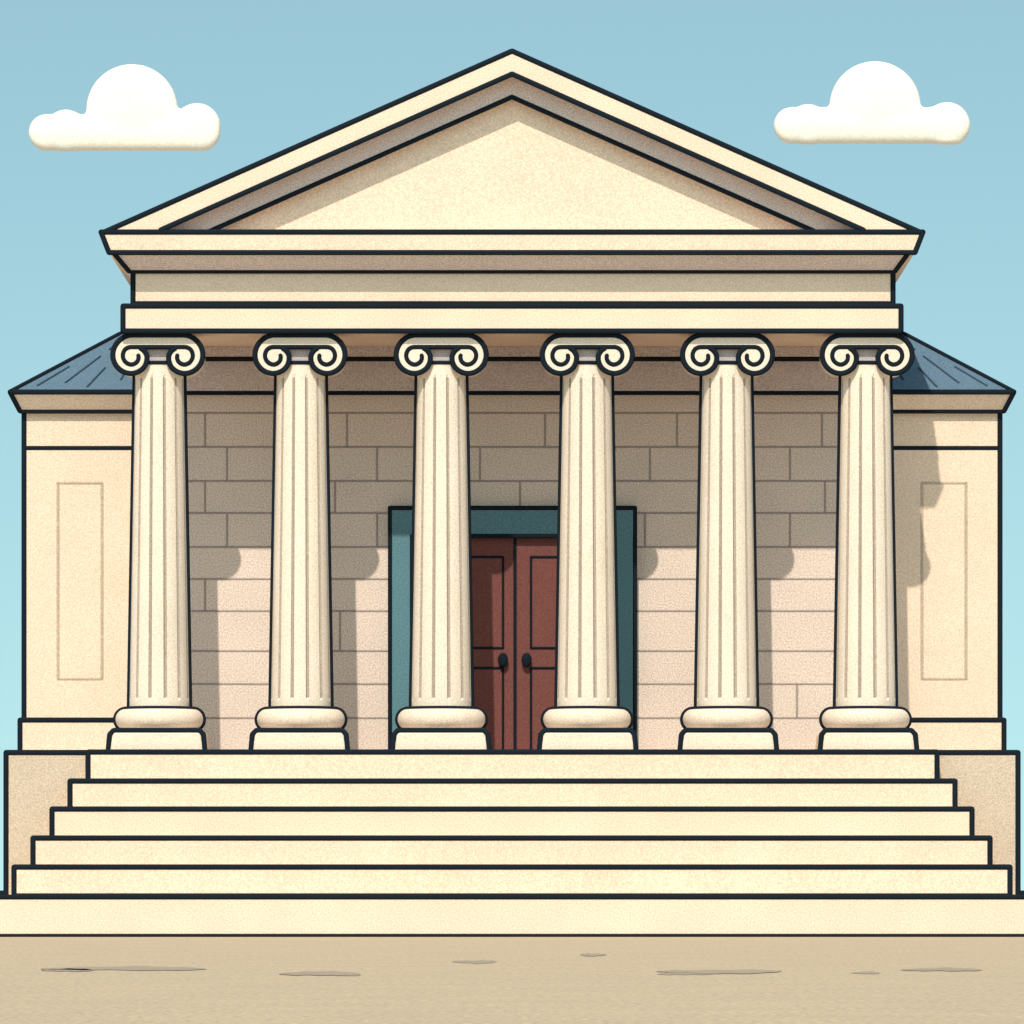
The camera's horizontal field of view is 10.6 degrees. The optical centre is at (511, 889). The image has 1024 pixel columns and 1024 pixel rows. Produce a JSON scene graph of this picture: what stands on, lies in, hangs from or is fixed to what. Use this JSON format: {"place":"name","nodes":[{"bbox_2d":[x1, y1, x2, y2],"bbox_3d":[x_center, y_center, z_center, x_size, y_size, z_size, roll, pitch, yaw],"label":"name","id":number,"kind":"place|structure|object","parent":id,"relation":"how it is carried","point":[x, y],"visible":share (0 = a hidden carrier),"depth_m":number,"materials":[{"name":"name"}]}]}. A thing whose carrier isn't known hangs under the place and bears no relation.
{"place":"outdoors","nodes":[
{"label":"outdoors","id":0,"kind":"place"},
{"bbox_2d":[29,64,220,150],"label":"cloud","id":1,"kind":"structure","parent":0,"point":[131,107],"depth_m":169.73,"materials":[{"name":"white"}]},
{"bbox_2d":[0,937,1023,1023],"bbox_3d":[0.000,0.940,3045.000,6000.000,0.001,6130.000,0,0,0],"label":"ground","id":2,"kind":"structure","parent":0,"point":[521,980],"depth_m":56.50,"materials":[{"name":"beige sand"}]},
{"bbox_2d":[41,953,980,975],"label":"dirt patches","id":3,"kind":"object","parent":2,"relation":"on","point":[672,972],"visible":1,"depth_m":63.80,"materials":[{"name":"brown soil"}]},
{"bbox_2d":[0,890,1023,936],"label":"pavement","id":4,"kind":"structure","parent":0,"point":[511,915],"depth_m":110.00,"materials":[{"name":"stone"}]},
{"bbox_2d":[11,749,1012,894],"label":"stone staircase","id":5,"kind":"structure","parent":4,"relation":"on","point":[512,822],"depth_m":111.50,"materials":[{"name":"beige stone"}]},
{"bbox_2d":[3,750,1020,894],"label":"platform","id":6,"kind":"structure","parent":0,"point":[35,786],"depth_m":112.60,"materials":[{"name":"stone"}]},
{"bbox_2d":[8,331,131,749],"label":"side wing","id":7,"kind":"structure","parent":6,"relation":"on","point":[75,411],"depth_m":116.62,"materials":[{"name":"beige stone"}]},
{"bbox_2d":[106,334,208,748],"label":"ionic column","id":8,"kind":"structure","parent":6,"relation":"on","point":[158,711],"depth_m":113.20,"materials":[{"name":"stone"}]},
{"bbox_2d":[248,334,349,748],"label":"ionic column","id":9,"kind":"structure","parent":6,"relation":"on","point":[300,711],"depth_m":113.20,"materials":[{"name":"stone"}]},
{"bbox_2d":[390,334,491,748],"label":"ionic column","id":10,"kind":"structure","parent":6,"relation":"on","point":[440,711],"depth_m":113.20,"materials":[{"name":"stone"}]},
{"bbox_2d":[187,395,837,748],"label":"portico wall","id":11,"kind":"structure","parent":6,"relation":"on","point":[514,447],"depth_m":116.50,"materials":[{"name":"stone"}]},
{"bbox_2d":[99,229,924,346],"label":"entablature","id":12,"kind":"structure","parent":11,"relation":"on","point":[508,287],"depth_m":113.00,"materials":[{"name":"beige stone"}]},
{"bbox_2d":[104,49,919,231],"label":"pediment","id":13,"kind":"structure","parent":12,"relation":"on","point":[511,139],"depth_m":113.20,"materials":[{"name":"beige stone"}]},
{"bbox_2d":[187,347,837,394],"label":"wall beam","id":14,"kind":"structure","parent":11,"relation":"attached to","point":[505,371],"depth_m":116.35,"materials":[{"name":"grey stone"}]},
{"bbox_2d":[388,506,636,748],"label":"door frame","id":15,"kind":"object","parent":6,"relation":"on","point":[513,521],"visible":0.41,"depth_m":116.28,"materials":[{"name":"teal wood"}]},
{"bbox_2d":[471,538,556,748],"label":"double door","id":16,"kind":"structure","parent":15,"relation":"attached to","point":[514,599],"depth_m":116.40,"materials":[{"name":"red wood"}]},
{"bbox_2d":[537,334,637,748],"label":"ionic column","id":17,"kind":"structure","parent":6,"relation":"on","point":[586,711],"depth_m":113.20,"materials":[{"name":"stone"}]},
{"bbox_2d":[678,334,778,748],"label":"ionic column","id":18,"kind":"structure","parent":6,"relation":"on","point":[726,711],"depth_m":113.20,"materials":[{"name":"stone"}]},
{"bbox_2d":[816,334,918,748],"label":"ionic column","id":19,"kind":"structure","parent":6,"relation":"on","point":[865,711],"depth_m":113.20,"materials":[{"name":"stone"}]},
{"bbox_2d":[893,331,1015,749],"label":"side wing","id":20,"kind":"structure","parent":6,"relation":"on","point":[949,411],"depth_m":116.62,"materials":[{"name":"beige stone"}]},
{"bbox_2d":[0,0,1023,889],"label":"sky","id":21,"kind":"structure","parent":0,"point":[276,75],"materials":[{"name":"blue"}]},
{"bbox_2d":[774,61,969,144],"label":"cloud","id":22,"kind":"structure","parent":0,"point":[874,102],"depth_m":169.73,"materials":[{"name":"white"}]}
]}

